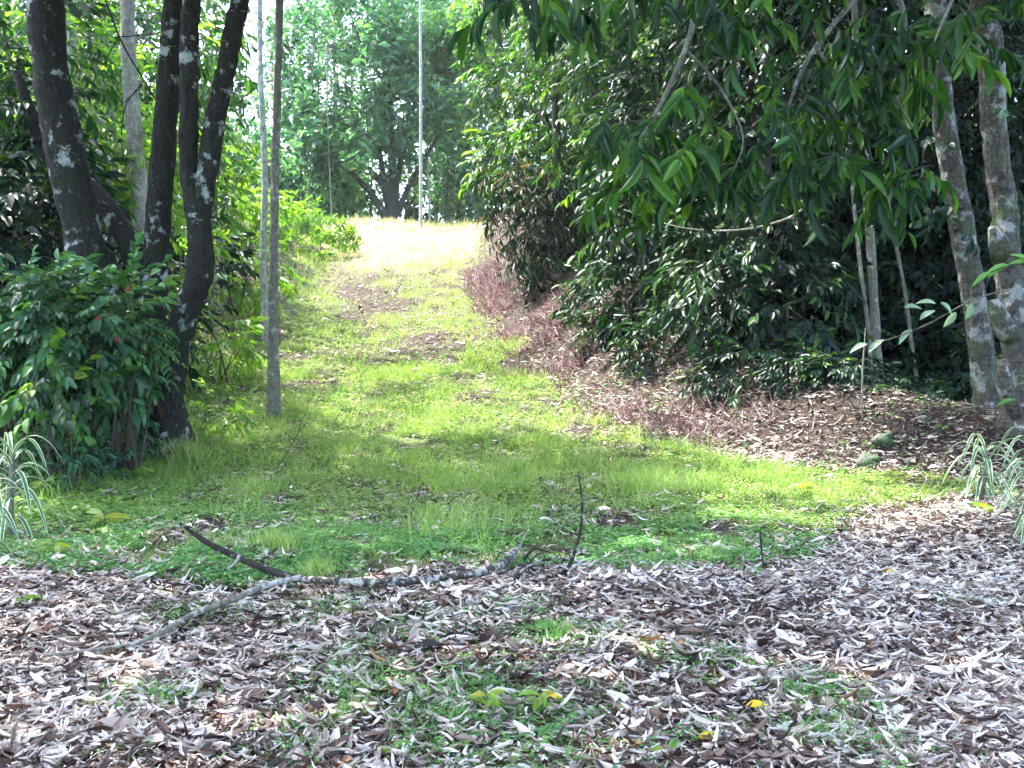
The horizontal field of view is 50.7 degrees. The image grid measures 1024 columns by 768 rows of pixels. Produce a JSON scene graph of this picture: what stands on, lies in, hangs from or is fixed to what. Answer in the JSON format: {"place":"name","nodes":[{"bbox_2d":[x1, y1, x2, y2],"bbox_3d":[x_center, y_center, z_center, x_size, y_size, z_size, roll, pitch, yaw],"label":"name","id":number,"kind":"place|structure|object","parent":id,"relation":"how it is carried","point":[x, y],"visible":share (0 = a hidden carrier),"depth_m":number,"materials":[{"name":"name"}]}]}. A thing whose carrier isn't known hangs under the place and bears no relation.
{"place":"outdoors","nodes":[
{"label":"outdoors","id":0,"kind":"place"},
{"bbox_2d":[1,0,1019,223],"label":"sky","id":1,"kind":"structure","parent":0,"point":[249,28],"materials":[{"name":"white"}]},
{"bbox_2d":[0,193,1023,767],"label":"ground","id":2,"kind":"structure","parent":0,"point":[452,359],"depth_m":15.42,"materials":[{"name":"green plant"}]},
{"bbox_2d":[0,478,43,555],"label":"striped plant","id":3,"kind":"object","parent":2,"relation":"on","point":[9,519],"visible":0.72,"depth_m":7.82,"materials":[{"name":"green plant"}]},
{"bbox_2d":[0,432,68,544],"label":"striped plant","id":4,"kind":"object","parent":2,"relation":"on","point":[8,502],"visible":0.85,"depth_m":8.97,"materials":[{"name":"green plant"}]},
{"bbox_2d":[0,244,108,462],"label":"leafy bush","id":5,"kind":"object","parent":2,"relation":"on","point":[25,293],"visible":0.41,"depth_m":11.86,"materials":[{"name":"green plant"}]},
{"bbox_2d":[0,253,112,458],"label":"leafy bush","id":6,"kind":"object","parent":2,"relation":"on","point":[20,288],"visible":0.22,"depth_m":11.93,"materials":[{"name":"green plant"}]},
{"bbox_2d":[0,424,129,495],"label":"leafy bush","id":7,"kind":"object","parent":2,"relation":"on","point":[73,465],"visible":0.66,"depth_m":11.05,"materials":[{"name":"green plant"}]},
{"bbox_2d":[0,43,138,349],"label":"broadleaf tree","id":8,"kind":"object","parent":2,"relation":"on","point":[14,229],"visible":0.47,"depth_m":14.11,"materials":[{"name":"green plant"}]},
{"bbox_2d":[0,0,138,346],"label":"broadleaf tree","id":9,"kind":"object","parent":2,"relation":"on","point":[9,46],"visible":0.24,"depth_m":17.55,"materials":[{"name":"green plant"}]},
{"bbox_2d":[0,327,142,492],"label":"leafy bush","id":10,"kind":"object","parent":2,"relation":"on","point":[10,406],"visible":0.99,"depth_m":10.77,"materials":[{"name":"green plant"}]},
{"bbox_2d":[0,384,167,475],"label":"leafy bush","id":11,"kind":"object","parent":2,"relation":"on","point":[140,438],"visible":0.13,"depth_m":12.11,"materials":[{"name":"green plant"}]},
{"bbox_2d":[0,247,179,474],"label":"leafy bush","id":12,"kind":"object","parent":2,"relation":"on","point":[30,373],"visible":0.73,"depth_m":11.46,"materials":[{"name":"green plant"}]},
{"bbox_2d":[26,0,153,440],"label":"forest tree","id":13,"kind":"object","parent":2,"relation":"on","point":[68,165],"visible":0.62,"depth_m":13.01,"materials":[{"name":"brown plant"}]},
{"bbox_2d":[83,0,274,197],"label":"hanging branch","id":14,"kind":"object","parent":13,"relation":"hanging from","point":[139,86],"visible":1,"depth_m":11.80,"materials":[{"name":"brown plant"}]},
{"bbox_2d":[12,0,181,389],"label":"forest tree","id":15,"kind":"object","parent":2,"relation":"on","point":[154,246],"visible":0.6,"depth_m":13.49,"materials":[{"name":"brown plant"}]},
{"bbox_2d":[85,509,131,526],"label":"seedling","id":16,"kind":"object","parent":2,"relation":"on","point":[99,516],"visible":0.88,"depth_m":9.53,"materials":[{"name":"green plant"}]},
{"bbox_2d":[67,420,164,480],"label":"leafy bush","id":17,"kind":"object","parent":2,"relation":"on","point":[123,456],"visible":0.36,"depth_m":11.59,"materials":[{"name":"green plant"}]},
{"bbox_2d":[58,230,180,479],"bbox_3d":[-4.252,-0.277,11.725,1.289,2.751,1.399,0,1,-18],"label":"leafy bush","id":18,"kind":"object","parent":2,"relation":"on","point":[98,302],"visible":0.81,"depth_m":11.65,"materials":[{"name":"green plant"}]},
{"bbox_2d":[0,0,243,329],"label":"broadleaf tree","id":19,"kind":"object","parent":2,"relation":"on","point":[115,147],"visible":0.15,"depth_m":19.54,"materials":[{"name":"green plant"}]},
{"bbox_2d":[68,278,187,481],"bbox_3d":[-4.213,-0.038,11.795,1.251,2.276,1.200,0,1,0],"label":"leafy bush","id":20,"kind":"object","parent":2,"relation":"on","point":[132,445],"visible":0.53,"depth_m":11.75,"materials":[{"name":"green plant"}]},
{"bbox_2d":[1,147,259,321],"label":"shrub","id":21,"kind":"object","parent":2,"relation":"on","point":[232,267],"visible":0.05,"depth_m":22.77,"materials":[{"name":"green plant"}]},
{"bbox_2d":[1,0,265,205],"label":"broadleaf tree","id":22,"kind":"object","parent":2,"relation":"on","point":[141,18],"visible":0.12,"depth_m":26.02,"materials":[{"name":"green plant"}]},
{"bbox_2d":[120,0,147,317],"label":"forest tree","id":23,"kind":"object","parent":2,"relation":"on","point":[133,122],"visible":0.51,"depth_m":17.89,"materials":[{"name":"grey plant"}]},
{"bbox_2d":[0,0,269,241],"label":"broadleaf tree","id":24,"kind":"object","parent":2,"relation":"on","point":[213,32],"visible":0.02,"depth_m":34.36,"materials":[{"name":"green plant"}]},
{"bbox_2d":[95,266,239,397],"bbox_3d":[-5.895,-0.781,17.020,2.802,2.518,2.610,1,1,32],"label":"slope shrub","id":25,"kind":"object","parent":2,"relation":"on","point":[194,374],"visible":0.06,"depth_m":17.36,"materials":[{"name":"green plant"}]},
{"bbox_2d":[147,428,229,471],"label":"grass tuft","id":26,"kind":"object","parent":2,"relation":"on","point":[186,453],"visible":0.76,"depth_m":12.61,"materials":[{"name":"green plant"}]},
{"bbox_2d":[145,0,249,453],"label":"forest tree","id":27,"kind":"object","parent":2,"relation":"on","point":[198,172],"visible":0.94,"depth_m":12.90,"materials":[{"name":"brown plant"}]},
{"bbox_2d":[112,16,301,262],"bbox_3d":[-7.779,-5.996,27.240,4.954,7.032,4.723,0,1,0],"label":"broadleaf tree","id":28,"kind":"object","parent":2,"relation":"on","point":[248,148],"visible":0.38,"depth_m":27.52,"materials":[{"name":"green plant"}]},
{"bbox_2d":[170,296,280,388],"bbox_3d":[-4.910,-0.570,18.490,1.918,1.940,1.954,0,1,0],"label":"slope shrub","id":29,"kind":"object","parent":2,"relation":"on","point":[245,353],"visible":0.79,"depth_m":18.49,"materials":[{"name":"green plant"}]},
{"bbox_2d":[184,362,266,440],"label":"slope shrub","id":30,"kind":"object","parent":2,"relation":"on","point":[229,424],"visible":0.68,"depth_m":14.02,"materials":[{"name":"green plant"}]},
{"bbox_2d":[172,163,298,263],"bbox_3d":[-7.725,-4.531,30.001,3.474,3.340,3.511,1,1,29],"label":"slope shrub","id":31,"kind":"object","parent":2,"relation":"on","point":[281,223],"visible":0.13,"depth_m":30.51,"materials":[{"name":"green plant"}]},
{"bbox_2d":[172,221,308,323],"bbox_3d":[-6.003,-2.431,24.100,2.821,2.482,2.635,1,1,33],"label":"slope shrub","id":32,"kind":"object","parent":2,"relation":"on","point":[283,281],"visible":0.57,"depth_m":23.85,"materials":[{"name":"green plant"}]},
{"bbox_2d":[257,0,268,344],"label":"slim tree","id":33,"kind":"object","parent":2,"relation":"on","point":[263,241],"visible":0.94,"depth_m":22.55,"materials":[{"name":"white plant"}]},
{"bbox_2d":[266,0,283,417],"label":"slim tree","id":34,"kind":"object","parent":2,"relation":"on","point":[273,397],"visible":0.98,"depth_m":15.86,"materials":[{"name":"grey plant"}]},
{"bbox_2d":[218,35,334,205],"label":"broadleaf tree","id":35,"kind":"object","parent":2,"relation":"on","point":[294,143],"visible":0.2,"depth_m":47.23,"materials":[{"name":"green plant"}]},
{"bbox_2d":[214,522,339,556],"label":"grass tuft","id":36,"kind":"object","parent":2,"relation":"on","point":[278,541],"visible":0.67,"depth_m":8.39,"materials":[{"name":"green plant"}]},
{"bbox_2d":[230,189,327,234],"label":"slope shrub","id":37,"kind":"object","parent":2,"relation":"on","point":[302,211],"visible":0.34,"depth_m":39.34,"materials":[{"name":"green plant"}]},
{"bbox_2d":[0,472,588,656],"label":"fallen branch","id":38,"kind":"object","parent":2,"relation":"on","point":[495,567],"visible":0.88,"depth_m":7.05,"materials":[{"name":"wood"}]},
{"bbox_2d":[234,50,373,219],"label":"broadleaf tree","id":39,"kind":"object","parent":2,"relation":"on","point":[341,199],"visible":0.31,"depth_m":50.85,"materials":[{"name":"green plant"}]},
{"bbox_2d":[265,11,346,214],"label":"broadleaf tree","id":40,"kind":"object","parent":2,"relation":"on","point":[312,52],"visible":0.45,"depth_m":49.95,"materials":[{"name":"green plant"}]},
{"bbox_2d":[267,197,363,258],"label":"slope shrub","id":41,"kind":"object","parent":2,"relation":"on","point":[326,237],"visible":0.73,"depth_m":35.48,"materials":[{"name":"green plant"}]},
{"bbox_2d":[279,551,363,585],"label":"grass tuft","id":42,"kind":"object","parent":2,"relation":"on","point":[316,569],"visible":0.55,"depth_m":7.48,"materials":[{"name":"green plant"}]},
{"bbox_2d":[300,12,372,213],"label":"broadleaf tree","id":43,"kind":"object","parent":2,"relation":"on","point":[326,50],"visible":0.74,"depth_m":48.94,"materials":[{"name":"green plant"}]},
{"bbox_2d":[316,80,383,219],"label":"broadleaf tree","id":44,"kind":"object","parent":2,"relation":"on","point":[373,204],"visible":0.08,"depth_m":55.80,"materials":[{"name":"green plant"}]},
{"bbox_2d":[330,70,405,219],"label":"broadleaf tree","id":45,"kind":"object","parent":2,"relation":"on","point":[367,197],"visible":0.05,"depth_m":59.07,"materials":[{"name":"green plant"}]},
{"bbox_2d":[234,0,518,221],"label":"broadleaf tree","id":46,"kind":"object","parent":2,"relation":"on","point":[392,86],"visible":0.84,"depth_m":48.46,"materials":[{"name":"green plant"}]},
{"bbox_2d":[292,0,462,217],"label":"broadleaf tree","id":47,"kind":"object","parent":2,"relation":"on","point":[351,17],"visible":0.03,"depth_m":59.01,"materials":[{"name":"green plant"}]},
{"bbox_2d":[378,96,438,222],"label":"broadleaf tree","id":48,"kind":"object","parent":2,"relation":"on","point":[414,204],"visible":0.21,"depth_m":56.83,"materials":[{"name":"green plant"}]},
{"bbox_2d":[419,0,422,227],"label":"slim tree","id":49,"kind":"object","parent":2,"relation":"on","point":[420,131],"visible":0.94,"depth_m":43.45,"materials":[{"name":"grey plant"}]},
{"bbox_2d":[397,0,465,222],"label":"broadleaf tree","id":50,"kind":"object","parent":2,"relation":"on","point":[444,69],"visible":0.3,"depth_m":49.97,"materials":[{"name":"green plant"}]},
{"bbox_2d":[386,500,477,523],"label":"grass tuft","id":51,"kind":"object","parent":2,"relation":"on","point":[439,515],"visible":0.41,"depth_m":10.01,"materials":[{"name":"green plant"}]},
{"bbox_2d":[399,81,472,223],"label":"broadleaf tree","id":52,"kind":"object","parent":2,"relation":"on","point":[436,212],"visible":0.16,"depth_m":57.51,"materials":[{"name":"green plant"}]},
{"bbox_2d":[405,0,521,222],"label":"broadleaf tree","id":53,"kind":"object","parent":2,"relation":"on","point":[438,18],"visible":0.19,"depth_m":51.18,"materials":[{"name":"green plant"}]},
{"bbox_2d":[427,76,503,224],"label":"broadleaf tree","id":54,"kind":"object","parent":2,"relation":"on","point":[471,214],"visible":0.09,"depth_m":55.84,"materials":[{"name":"green plant"}]},
{"bbox_2d":[401,0,535,221],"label":"broadleaf tree","id":55,"kind":"object","parent":2,"relation":"on","point":[438,196],"visible":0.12,"depth_m":53.84,"materials":[{"name":"green plant"}]},
{"bbox_2d":[465,689,505,708],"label":"seedling","id":56,"kind":"object","parent":2,"relation":"on","point":[493,699],"visible":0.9,"depth_m":4.48,"materials":[{"name":"green plant"}]},
{"bbox_2d":[437,3,544,214],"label":"broadleaf tree","id":57,"kind":"object","parent":2,"relation":"on","point":[471,107],"visible":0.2,"depth_m":46.19,"materials":[{"name":"green plant"}]},
{"bbox_2d":[479,451,536,479],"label":"grass tuft","id":58,"kind":"object","parent":2,"relation":"on","point":[509,468],"visible":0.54,"depth_m":11.94,"materials":[{"name":"green plant"}]},
{"bbox_2d":[0,209,1022,767],"bbox_3d":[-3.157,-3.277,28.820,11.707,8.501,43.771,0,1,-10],"label":"grass","id":59,"kind":"structure","parent":2,"relation":"on","point":[640,479],"depth_m":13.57,"materials":[{"name":"green plant"}]},
{"bbox_2d":[0,204,1023,767],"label":"leaf litter","id":60,"kind":"object","parent":2,"relation":"on","point":[206,728],"visible":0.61,"depth_m":5.48,"materials":[{"name":"brown plant"}]},
{"bbox_2d":[518,689,554,712],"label":"seedling","id":61,"kind":"object","parent":2,"relation":"on","point":[543,695],"visible":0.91,"depth_m":4.50,"materials":[{"name":"green plant"}]},
{"bbox_2d":[446,0,647,225],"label":"broadleaf tree","id":62,"kind":"object","parent":2,"relation":"on","point":[515,104],"visible":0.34,"depth_m":29.68,"materials":[{"name":"green plant"}]},
{"bbox_2d":[494,615,608,647],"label":"grass tuft","id":63,"kind":"object","parent":2,"relation":"on","point":[556,632],"visible":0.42,"depth_m":5.61,"materials":[{"name":"green plant"}]},
{"bbox_2d":[468,0,637,309],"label":"broadleaf tree","id":64,"kind":"object","parent":2,"relation":"on","point":[561,249],"visible":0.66,"depth_m":24.89,"materials":[{"name":"green plant"}]},
{"bbox_2d":[552,441,622,469],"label":"grass tuft","id":65,"kind":"object","parent":2,"relation":"on","point":[584,458],"visible":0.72,"depth_m":12.94,"materials":[{"name":"green plant"}]},
{"bbox_2d":[556,278,653,364],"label":"bank shrub","id":66,"kind":"object","parent":2,"relation":"on","point":[586,324],"visible":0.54,"depth_m":19.34,"materials":[{"name":"green plant"}]},
{"bbox_2d":[545,241,664,320],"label":"bank shrub","id":67,"kind":"object","parent":2,"relation":"on","point":[582,297],"visible":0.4,"depth_m":21.25,"materials":[{"name":"green plant"}]},
{"bbox_2d":[502,0,719,265],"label":"broadleaf tree","id":68,"kind":"object","parent":2,"relation":"on","point":[577,89],"visible":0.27,"depth_m":24.14,"materials":[{"name":"green plant"}]},
{"bbox_2d":[490,17,753,226],"bbox_3d":[3.769,-8.834,33.901,9.484,20.050,10.126,0,1,0],"label":"broadleaf tree","id":69,"kind":"object","parent":2,"relation":"on","point":[506,45],"visible":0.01,"depth_m":33.52,"materials":[{"name":"green plant"}]},
{"bbox_2d":[607,296,690,384],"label":"bank shrub","id":70,"kind":"object","parent":2,"relation":"on","point":[635,343],"visible":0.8,"depth_m":17.34,"materials":[{"name":"green plant"}]},
{"bbox_2d":[456,244,842,456],"bbox_3d":[0.547,-1.812,23.083,3.712,5.164,20.758,0,1,-12],"label":"dry brush","id":71,"kind":"object","parent":2,"relation":"on","point":[483,289],"visible":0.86,"depth_m":19.67,"materials":[{"name":"brown plant"}]},
{"bbox_2d":[630,283,726,328],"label":"bank shrub","id":72,"kind":"object","parent":2,"relation":"on","point":[648,302],"visible":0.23,"depth_m":18.38,"materials":[{"name":"green plant"}]},
{"bbox_2d":[560,0,797,350],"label":"broadleaf tree","id":73,"kind":"object","parent":2,"relation":"on","point":[622,265],"visible":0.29,"depth_m":19.64,"materials":[{"name":"green plant"}]},
{"bbox_2d":[448,0,1023,255],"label":"overhanging tree","id":74,"kind":"object","parent":2,"relation":"on","point":[692,162],"visible":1,"depth_m":8.26,"materials":[{"name":"green plant"}]},
{"bbox_2d":[850,289,1009,352],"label":"leafy twig","id":75,"kind":"object","parent":74,"relation":"attached to","point":[951,318],"visible":1,"depth_m":11.40,"materials":[{"name":"green plant"}]},
{"bbox_2d":[684,283,801,347],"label":"bank shrub","id":76,"kind":"object","parent":2,"relation":"on","point":[726,320],"visible":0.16,"depth_m":16.43,"materials":[{"name":"green plant"}]},
{"bbox_2d":[674,331,819,410],"bbox_3d":[3.397,-0.159,15.571,2.038,1.260,1.802,0,1,0],"label":"bank shrub","id":77,"kind":"object","parent":2,"relation":"on","point":[718,360],"visible":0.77,"depth_m":15.45,"materials":[{"name":"green plant"}]},
{"bbox_2d":[612,0,893,369],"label":"broadleaf tree","id":78,"kind":"object","parent":2,"relation":"on","point":[747,253],"visible":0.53,"depth_m":16.43,"materials":[{"name":"green plant"}]},
{"bbox_2d":[622,0,940,314],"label":"broadleaf tree","id":79,"kind":"object","parent":2,"relation":"on","point":[741,110],"depth_m":26.00,"materials":[{"name":"green plant"}]},
{"bbox_2d":[750,337,821,390],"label":"bank shrub","id":80,"kind":"object","parent":2,"relation":"on","point":[808,370],"visible":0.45,"depth_m":14.93,"materials":[{"name":"green plant"}]},
{"bbox_2d":[748,332,871,399],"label":"bank shrub","id":81,"kind":"object","parent":2,"relation":"on","point":[771,373],"visible":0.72,"depth_m":14.69,"materials":[{"name":"green plant"}]},
{"bbox_2d":[759,278,867,360],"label":"bank shrub","id":82,"kind":"object","parent":2,"relation":"on","point":[798,308],"visible":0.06,"depth_m":17.04,"materials":[{"name":"green plant"}]},
{"bbox_2d":[795,315,884,374],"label":"bank shrub","id":83,"kind":"object","parent":2,"relation":"on","point":[857,353],"visible":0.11,"depth_m":15.71,"materials":[{"name":"green plant"}]},
{"bbox_2d":[716,0,979,377],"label":"broadleaf tree","id":84,"kind":"object","parent":2,"relation":"on","point":[841,230],"visible":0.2,"depth_m":17.41,"materials":[{"name":"green plant"}]},
{"bbox_2d":[788,348,913,393],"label":"bank shrub","id":85,"kind":"object","parent":2,"relation":"on","point":[880,382],"visible":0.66,"depth_m":14.48,"materials":[{"name":"green plant"}]},
{"bbox_2d":[844,114,873,379],"bbox_3d":[4.992,-2.249,15.613,0.533,5.210,0.102,0,1,16],"label":"slim tree","id":86,"kind":"object","parent":2,"relation":"on","point":[861,275],"visible":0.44,"depth_m":15.58,"materials":[{"name":"grey plant"}]},
{"bbox_2d":[851,3,882,373],"bbox_3d":[5.310,-3.295,15.994,0.575,7.631,0.281,1,1,32],"label":"slim tree","id":87,"kind":"object","parent":2,"relation":"on","point":[874,310],"visible":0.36,"depth_m":15.95,"materials":[{"name":"grey plant"}]},
{"bbox_2d":[756,1,1023,311],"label":"broadleaf tree","id":88,"kind":"object","parent":2,"relation":"on","point":[1021,91],"depth_m":25.00,"materials":[{"name":"green plant"}]},
{"bbox_2d":[775,0,1023,397],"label":"broadleaf tree","id":89,"kind":"object","parent":2,"relation":"on","point":[929,268],"visible":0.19,"depth_m":16.99,"materials":[{"name":"green plant"}]},
{"bbox_2d":[880,131,919,391],"bbox_3d":[5.916,-1.806,16.402,0.813,5.138,0.114,0,1,7],"label":"slim tree","id":90,"kind":"object","parent":2,"relation":"on","point":[908,320],"visible":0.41,"depth_m":16.38,"materials":[{"name":"grey plant"}]},
{"bbox_2d":[859,358,971,399],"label":"bank shrub","id":91,"kind":"object","parent":2,"relation":"on","point":[925,384],"visible":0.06,"depth_m":15.82,"materials":[{"name":"green plant"}]},
{"bbox_2d":[867,375,970,404],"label":"bank shrub","id":92,"kind":"object","parent":2,"relation":"on","point":[941,392],"visible":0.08,"depth_m":14.27,"materials":[{"name":"green plant"}]},
{"bbox_2d":[907,371,971,407],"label":"bank shrub","id":93,"kind":"object","parent":2,"relation":"on","point":[944,382],"visible":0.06,"depth_m":15.56,"materials":[{"name":"green plant"}]},
{"bbox_2d":[880,298,1001,401],"bbox_3d":[6.832,-0.109,17.130,2.559,2.574,2.693,1,1,29],"label":"bank shrub","id":94,"kind":"object","parent":2,"relation":"on","point":[957,360],"visible":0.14,"depth_m":16.63,"materials":[{"name":"green plant"}]},
{"bbox_2d":[873,0,1023,397],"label":"broadleaf tree","id":95,"kind":"object","parent":2,"relation":"on","point":[1015,143],"visible":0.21,"depth_m":16.91,"materials":[{"name":"green plant"}]},
{"bbox_2d":[881,1,1023,297],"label":"broadleaf tree","id":96,"kind":"object","parent":2,"relation":"on","point":[971,88],"visible":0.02,"depth_m":23.60,"materials":[{"name":"green plant"}]},
{"bbox_2d":[924,0,1000,412],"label":"forest tree","id":97,"kind":"object","parent":2,"relation":"on","point":[981,353],"visible":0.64,"depth_m":13.68,"materials":[{"name":"grey plant"}]},
{"bbox_2d":[930,330,1002,401],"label":"bank shrub","id":98,"kind":"object","parent":2,"relation":"on","point":[963,375],"visible":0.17,"depth_m":16.00,"materials":[{"name":"green plant"}]},
{"bbox_2d":[938,433,1022,501],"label":"striped plant","id":99,"kind":"object","parent":2,"relation":"on","point":[982,481],"visible":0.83,"depth_m":11.15,"materials":[{"name":"green plant"}]},
{"bbox_2d":[968,0,1023,439],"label":"forest tree","id":100,"kind":"object","parent":2,"relation":"on","point":[1005,312],"visible":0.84,"depth_m":12.46,"materials":[{"name":"grey plant"}]},
{"bbox_2d":[906,56,1023,257],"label":"creeper","id":101,"kind":"object","parent":100,"relation":"attached to","point":[932,216],"visible":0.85,"depth_m":13.16,"materials":[{"name":"green plant"}]},
{"bbox_2d":[981,426,1023,516],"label":"striped plant","id":102,"kind":"object","parent":2,"relation":"on","point":[1011,463],"visible":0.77,"depth_m":10.30,"materials":[{"name":"green plant"}]},
{"bbox_2d":[990,461,1023,547],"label":"striped plant","id":103,"kind":"object","parent":2,"relation":"on","point":[1021,525],"visible":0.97,"depth_m":8.94,"materials":[{"name":"green plant"}]},
{"bbox_2d":[972,254,1023,286],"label":"leaf sprig","id":104,"kind":"object","parent":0,"point":[996,268],"visible":1,"depth_m":9.00,"materials":[{"name":"green plant"}]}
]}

